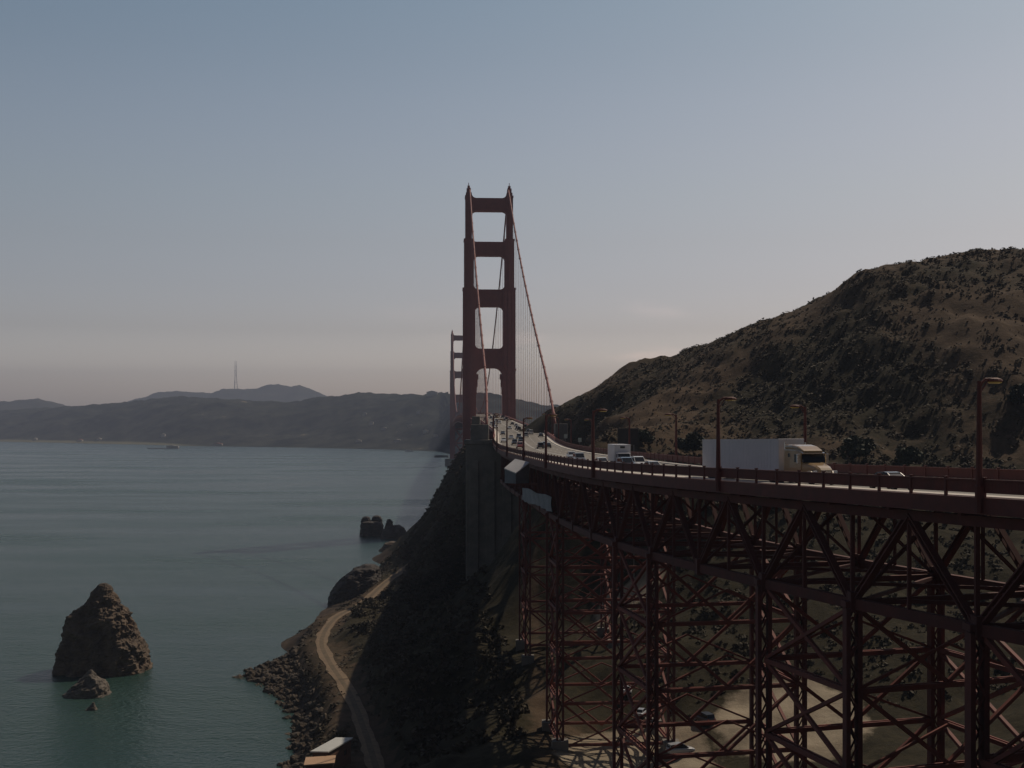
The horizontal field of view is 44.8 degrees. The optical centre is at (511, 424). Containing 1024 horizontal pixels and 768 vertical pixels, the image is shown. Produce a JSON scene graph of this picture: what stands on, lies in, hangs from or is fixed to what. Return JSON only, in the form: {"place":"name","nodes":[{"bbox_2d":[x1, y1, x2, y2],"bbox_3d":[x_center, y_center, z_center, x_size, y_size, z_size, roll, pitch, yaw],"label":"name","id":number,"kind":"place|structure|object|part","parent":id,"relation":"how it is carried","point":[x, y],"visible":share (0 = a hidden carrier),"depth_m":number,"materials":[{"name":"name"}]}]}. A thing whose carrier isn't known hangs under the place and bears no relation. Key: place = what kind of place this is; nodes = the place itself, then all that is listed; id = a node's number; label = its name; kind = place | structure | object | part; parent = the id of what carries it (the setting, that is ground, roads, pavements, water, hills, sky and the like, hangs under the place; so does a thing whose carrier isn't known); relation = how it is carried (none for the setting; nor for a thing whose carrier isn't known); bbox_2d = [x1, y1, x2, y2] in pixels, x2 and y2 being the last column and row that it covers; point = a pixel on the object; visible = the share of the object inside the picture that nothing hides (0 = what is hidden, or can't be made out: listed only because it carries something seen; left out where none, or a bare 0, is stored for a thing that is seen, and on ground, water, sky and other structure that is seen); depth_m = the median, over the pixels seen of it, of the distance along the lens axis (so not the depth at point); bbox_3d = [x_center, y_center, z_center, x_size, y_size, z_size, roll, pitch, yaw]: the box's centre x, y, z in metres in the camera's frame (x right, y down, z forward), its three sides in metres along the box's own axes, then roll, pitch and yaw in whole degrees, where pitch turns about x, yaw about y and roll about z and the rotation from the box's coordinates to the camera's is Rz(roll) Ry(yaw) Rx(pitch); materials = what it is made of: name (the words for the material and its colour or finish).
{"place":"outdoors","nodes":[
{"label":"outdoors","id":0,"kind":"place"},
{"bbox_2d":[0,398,65,409],"bbox_3d":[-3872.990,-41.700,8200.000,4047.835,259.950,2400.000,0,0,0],"label":"mountain","id":1,"kind":"structure","parent":0,"point":[24,404],"depth_m":8004.52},
{"bbox_2d":[0,442,449,767],"bbox_3d":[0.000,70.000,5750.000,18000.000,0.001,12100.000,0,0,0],"label":"water","id":2,"kind":"structure","parent":0,"point":[216,568],"depth_m":594.56,"materials":[{"name":"liquid"}]},
{"bbox_2d":[62,670,111,698],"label":"sea rock","id":3,"kind":"object","parent":2,"relation":"in","point":[90,684],"visible":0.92,"depth_m":318.61,"materials":[{"name":"grey stone"}]},
{"bbox_2d":[85,702,97,710],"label":"sea rock","id":4,"kind":"object","parent":2,"relation":"in","point":[92,707],"visible":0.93,"depth_m":303.86,"materials":[{"name":"grey stone"}]},
{"bbox_2d":[52,583,152,676],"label":"sea rock","id":5,"kind":"object","parent":2,"relation":"in","point":[101,635],"visible":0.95,"depth_m":347.41,"materials":[{"name":"stone"}]},
{"bbox_2d":[147,445,178,448],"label":"ship","id":6,"kind":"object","parent":2,"relation":"in","point":[172,447],"depth_m":3522.77,"materials":[{"name":"metal"}]},
{"bbox_2d":[359,515,383,535],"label":"sea rock","id":7,"kind":"object","parent":2,"relation":"in","point":[374,526],"visible":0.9,"depth_m":776.95,"materials":[{"name":"grey stone"}]},
{"bbox_2d":[379,541,395,551],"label":"sea rock","id":8,"kind":"object","parent":2,"relation":"in","point":[386,545],"visible":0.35,"depth_m":683.12,"materials":[{"name":"grey stone"}]},
{"bbox_2d":[380,519,405,538],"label":"sea rock","id":9,"kind":"object","parent":2,"relation":"in","point":[390,530],"visible":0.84,"depth_m":759.64,"materials":[{"name":"grey stone"}]},
{"bbox_2d":[445,183,556,465],"bbox_3d":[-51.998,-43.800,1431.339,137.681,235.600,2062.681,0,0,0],"label":"suspension bridge","id":10,"kind":"structure","parent":2,"relation":"in","point":[475,360],"depth_m":825.89,"materials":[{"name":"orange metal"}]},
{"bbox_2d":[128,384,327,401],"bbox_3d":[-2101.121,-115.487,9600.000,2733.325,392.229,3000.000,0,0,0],"label":"mountain","id":11,"kind":"structure","parent":0,"point":[277,392],"depth_m":9408.12,"materials":[{"name":"grey stone"}]},
{"bbox_2d":[234,361,237,388],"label":"antenna mast","id":12,"kind":"object","parent":11,"relation":"on","point":[236,376],"visible":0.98,"depth_m":9601.00,"materials":[{"name":"grey metal"}]},
{"bbox_2d":[0,392,559,453],"bbox_3d":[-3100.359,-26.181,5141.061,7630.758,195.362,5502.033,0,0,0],"label":"shore","id":13,"kind":"structure","parent":0,"point":[342,421],"depth_m":4416.54,"materials":[{"name":"grey"}]},
{"bbox_2d":[427,391,436,395],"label":"building","id":14,"kind":"structure","parent":13,"relation":"on","point":[430,393],"depth_m":4173.64,"materials":[{"name":"grey"}]},
{"bbox_2d":[315,563,407,767],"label":"path","id":15,"kind":"structure","parent":0,"point":[370,750],"depth_m":289.50,"materials":[{"name":"beige soil"}]},
{"bbox_2d":[0,0,1023,405],"label":"sky","id":16,"kind":"structure","parent":0,"point":[190,190],"materials":[{"name":"blue"}]},
{"bbox_2d":[500,416,701,466],"bbox_3d":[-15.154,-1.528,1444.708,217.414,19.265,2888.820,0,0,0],"label":"sidewalk","id":17,"kind":"structure","parent":0,"point":[568,448],"depth_m":293.96,"materials":[{"name":"concrete"}]},
{"bbox_2d":[256,248,1023,767],"bbox_3d":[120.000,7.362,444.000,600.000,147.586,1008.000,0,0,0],"label":"headland","id":18,"kind":"structure","parent":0,"point":[532,746],"depth_m":319.07,"materials":[{"name":"brown soil"}]},
{"bbox_2d":[232,635,327,767],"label":"boulders","id":19,"kind":"object","parent":18,"relation":"on","point":[288,678],"visible":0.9,"depth_m":312.14,"materials":[{"name":"grey stone"}]},
{"bbox_2d":[304,755,335,767],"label":"shed","id":20,"kind":"structure","parent":18,"relation":"on","point":[320,762],"depth_m":213.49,"materials":[{"name":"orange paint"}]},
{"bbox_2d":[310,737,352,767],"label":"shed","id":21,"kind":"structure","parent":18,"relation":"on","point":[339,748],"depth_m":222.87,"materials":[{"name":"white paint"}]},
{"bbox_2d":[328,564,381,605],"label":"sea rock","id":22,"kind":"object","parent":18,"relation":"on","point":[356,581],"visible":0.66,"depth_m":478.32,"materials":[{"name":"grey stone"}]},
{"bbox_2d":[464,416,531,580],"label":"concrete pylon","id":23,"kind":"object","parent":18,"relation":"on","point":[492,513],"visible":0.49,"depth_m":451.91,"materials":[{"name":"grey concrete"}]},
{"bbox_2d":[551,424,567,478],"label":"concrete pylon","id":24,"kind":"object","parent":18,"relation":"on","point":[563,429],"visible":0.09,"depth_m":457.83,"materials":[{"name":"grey concrete"}]},
{"bbox_2d":[617,428,637,517],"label":"road sign","id":25,"kind":"object","parent":18,"relation":"on","point":[622,435],"visible":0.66,"depth_m":255.20,"materials":[{"name":"metal"}]},
{"bbox_2d":[633,707,645,717],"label":"car","id":26,"kind":"object","parent":18,"relation":"on","point":[640,711],"visible":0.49,"depth_m":219.28,"materials":[{"name":"silver metal"}]},
{"bbox_2d":[638,429,655,442],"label":"tree","id":27,"kind":"object","parent":18,"relation":"on","point":[644,435],"visible":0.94,"depth_m":342.73,"materials":[{"name":"green plant"}]},
{"bbox_2d":[292,246,1023,767],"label":"scrub","id":28,"kind":"object","parent":18,"relation":"on","point":[428,746],"visible":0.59,"depth_m":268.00,"materials":[{"name":"green plant"}]},
{"bbox_2d":[665,742,694,753],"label":"car","id":29,"kind":"object","parent":18,"relation":"on","point":[683,748],"visible":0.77,"depth_m":196.97,"materials":[{"name":"silver metal"}]},
{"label":"windows","id":30,"kind":"part","parent":29,"relation":"part of","materials":[{"name":"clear glass"}]},
{"bbox_2d":[673,437,689,449],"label":"tree","id":31,"kind":"object","parent":18,"relation":"on","point":[680,440],"visible":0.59,"depth_m":339.59,"materials":[{"name":"green plant"}]},
{"bbox_2d":[680,432,704,453],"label":"tree","id":32,"kind":"object","parent":18,"relation":"on","point":[695,441],"visible":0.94,"depth_m":328.08,"materials":[{"name":"green plant"}]},
{"bbox_2d":[694,711,715,720],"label":"car","id":33,"kind":"object","parent":18,"relation":"on","point":[705,716],"visible":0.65,"depth_m":204.82,"materials":[{"name":"paint"}]},
{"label":"windows","id":34,"kind":"part","parent":33,"relation":"part of","materials":[{"name":"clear glass"}]},
{"bbox_2d":[493,435,1023,767],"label":"approach viaduct","id":35,"kind":"object","parent":18,"relation":"on","point":[769,581],"visible":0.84,"depth_m":118.05,"materials":[{"name":"metal"}]},
{"bbox_2d":[492,417,498,445],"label":"lamp post","id":36,"kind":"object","parent":35,"relation":"on","point":[493,431],"visible":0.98,"depth_m":386.87,"materials":[{"name":"metal"}]},
{"bbox_2d":[496,419,503,451],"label":"lamp post","id":37,"kind":"object","parent":35,"relation":"on","point":[497,434],"visible":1,"depth_m":341.86,"materials":[{"name":"metal"}]},
{"bbox_2d":[506,419,514,456],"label":"lamp post","id":38,"kind":"object","parent":35,"relation":"on","point":[507,421],"visible":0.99,"depth_m":296.84,"materials":[{"name":"metal"}]},
{"bbox_2d":[504,459,537,484],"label":"work enclosure","id":39,"kind":"object","parent":35,"relation":"attached to","point":[516,471],"visible":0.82,"depth_m":233.97,"materials":[{"name":"metal"}]},
{"bbox_2d":[522,417,532,460],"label":"lamp post","id":40,"kind":"object","parent":35,"relation":"on","point":[523,452],"visible":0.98,"depth_m":251.82,"materials":[{"name":"metal"}]},
{"bbox_2d":[522,488,552,511],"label":"tarp","id":41,"kind":"object","parent":35,"relation":"attached to","point":[530,496],"visible":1,"depth_m":226.82,"materials":[{"name":"grey fabric"}]},
{"bbox_2d":[544,414,556,467],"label":"lamp post","id":42,"kind":"object","parent":35,"relation":"on","point":[545,458],"visible":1,"depth_m":206.81,"materials":[{"name":"metal"}]},
{"bbox_2d":[564,419,571,442],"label":"lamp post","id":43,"kind":"object","parent":35,"relation":"on","point":[570,430],"visible":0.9,"depth_m":342.95,"materials":[{"name":"metal"}]},
{"bbox_2d":[584,419,591,446],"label":"lamp post","id":44,"kind":"object","parent":35,"relation":"on","point":[591,430],"visible":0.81,"depth_m":298.41,"materials":[{"name":"metal"}]},
{"bbox_2d":[591,409,606,477],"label":"lamp post","id":45,"kind":"object","parent":35,"relation":"on","point":[593,449],"visible":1,"depth_m":162.81,"materials":[{"name":"metal"}]},
{"bbox_2d":[620,417,629,443],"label":"lamp post","id":46,"kind":"object","parent":35,"relation":"on","point":[629,428],"visible":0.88,"depth_m":246.28,"materials":[{"name":"metal"}]},
{"bbox_2d":[664,413,677,462],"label":"lamp post","id":47,"kind":"object","parent":35,"relation":"on","point":[675,418],"visible":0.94,"depth_m":201.68,"materials":[{"name":"metal"}]},
{"bbox_2d":[715,397,736,490],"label":"lamp post","id":48,"kind":"object","parent":35,"relation":"on","point":[718,472],"visible":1,"depth_m":118.78,"materials":[{"name":"metal"}]},
{"bbox_2d":[494,439,1023,497],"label":"bridge railing","id":49,"kind":"object","parent":35,"relation":"attached to","point":[911,482],"visible":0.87,"depth_m":102.17,"materials":[{"name":"metal"}]},
{"bbox_2d":[555,437,1023,479],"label":"bridge railing","id":50,"kind":"object","parent":35,"relation":"attached to","point":[998,473],"visible":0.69,"depth_m":125.65,"materials":[{"name":"metal"}]},
{"bbox_2d":[790,405,806,443],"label":"lamp post","id":51,"kind":"object","parent":35,"relation":"on","point":[805,425],"visible":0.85,"depth_m":145.88,"materials":[{"name":"metal"}]},
{"bbox_2d":[975,378,1002,512],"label":"lamp post","id":52,"kind":"object","parent":35,"relation":"on","point":[979,497],"visible":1,"depth_m":82.96,"materials":[{"name":"metal"}]},
{"bbox_2d":[568,248,1023,438],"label":"bushes","id":53,"kind":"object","parent":18,"relation":"on","point":[821,323],"depth_m":396.49,"materials":[{"name":"green plant"}]},
{"bbox_2d":[837,434,876,464],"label":"tree","id":54,"kind":"object","parent":18,"relation":"on","point":[854,446],"visible":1,"depth_m":308.14,"materials":[{"name":"green plant"}]},
{"bbox_2d":[894,446,924,465],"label":"tree","id":55,"kind":"object","parent":18,"relation":"on","point":[908,455],"visible":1,"depth_m":307.26,"materials":[{"name":"green plant"}]},
{"bbox_2d":[1004,383,1023,404],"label":"tree","id":56,"kind":"object","parent":18,"relation":"on","point":[1016,395],"visible":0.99,"depth_m":320.96,"materials":[{"name":"green plant"}]},
{"bbox_2d":[476,414,1023,496],"bbox_3d":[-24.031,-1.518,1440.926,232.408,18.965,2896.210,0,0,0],"label":"road","id":57,"kind":"structure","parent":0,"point":[535,440],"depth_m":339.96,"materials":[{"name":"grey asphalt"}]},
{"bbox_2d":[511,439,516,444],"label":"car","id":58,"kind":"object","parent":57,"relation":"on","point":[513,441],"visible":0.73,"depth_m":368.38,"materials":[{"name":"paint"}]},
{"bbox_2d":[516,442,522,447],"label":"car","id":59,"kind":"object","parent":57,"relation":"on","point":[519,444],"visible":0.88,"depth_m":340.83,"materials":[{"name":"paint"}]},
{"bbox_2d":[536,442,543,448],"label":"car","id":60,"kind":"object","parent":57,"relation":"on","point":[540,444],"visible":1,"depth_m":336.77,"materials":[{"name":"paint"}]},
{"bbox_2d":[566,452,574,457],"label":"car","id":61,"kind":"object","parent":57,"relation":"on","point":[569,454],"visible":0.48,"depth_m":232.01,"materials":[{"name":"silver metal"}]},
{"bbox_2d":[573,453,585,459],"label":"car","id":62,"kind":"object","parent":57,"relation":"on","point":[579,455],"visible":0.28,"depth_m":199.18,"materials":[{"name":"grey paint"}]},
{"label":"windows","id":63,"kind":"part","parent":62,"relation":"part of","materials":[{"name":"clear glass"}]},
{"bbox_2d":[595,457,608,461],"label":"car","id":64,"kind":"object","parent":57,"relation":"on","point":[601,459],"visible":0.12,"depth_m":179.25,"materials":[{"name":"paint"}]},
{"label":"windows","id":65,"kind":"part","parent":64,"relation":"part of","materials":[{"name":"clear glass"}]},
{"bbox_2d":[608,444,630,461],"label":"box truck","id":66,"kind":"object","parent":57,"relation":"on","point":[615,451],"visible":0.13,"depth_m":180.64,"materials":[{"name":"white paint"}]},
{"bbox_2d":[617,457,633,462],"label":"car","id":67,"kind":"object","parent":57,"relation":"on","point":[624,459],"visible":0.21,"depth_m":163.27,"materials":[{"name":"paint"}]},
{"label":"windows","id":68,"kind":"part","parent":67,"relation":"part of","materials":[{"name":"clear glass"}]},
{"bbox_2d":[630,456,644,463],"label":"car","id":69,"kind":"object","parent":57,"relation":"on","point":[638,459],"visible":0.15,"depth_m":169.61,"materials":[{"name":"paint"}]},
{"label":"windows","id":70,"kind":"part","parent":69,"relation":"part of","materials":[{"name":"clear glass"}]},
{"bbox_2d":[643,461,660,472],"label":"car","id":71,"kind":"object","parent":57,"relation":"on","point":[654,462],"visible":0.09,"depth_m":151.48,"materials":[{"name":"silver metal"}]},
{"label":"windows","id":72,"kind":"part","parent":71,"relation":"part of","materials":[{"name":"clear glass"}]},
{"bbox_2d":[488,416,967,493],"bbox_3d":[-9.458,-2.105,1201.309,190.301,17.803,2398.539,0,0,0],"label":"lane markings","id":73,"kind":"object","parent":57,"relation":"on","point":[589,455],"visible":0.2,"depth_m":309.80,"materials":[{"name":"paint"}]},
{"bbox_2d":[702,439,837,484],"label":"semi truck","id":74,"kind":"object","parent":57,"relation":"on","point":[784,454],"visible":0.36,"depth_m":116.43,"materials":[{"name":"white paint"}]},
{"bbox_2d":[870,471,913,489],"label":"car","id":75,"kind":"object","parent":57,"relation":"on","point":[894,473],"visible":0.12,"depth_m":97.53,"materials":[{"name":"paint"}]},
{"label":"windows","id":76,"kind":"part","parent":75,"relation":"part of","materials":[{"name":"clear glass"}]},
{"bbox_2d":[480,421,1023,499],"bbox_3d":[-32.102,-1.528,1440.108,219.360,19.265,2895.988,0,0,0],"label":"sidewalk","id":77,"kind":"structure","parent":0,"point":[936,493],"depth_m":103.90,"materials":[{"name":"concrete"}]}
]}

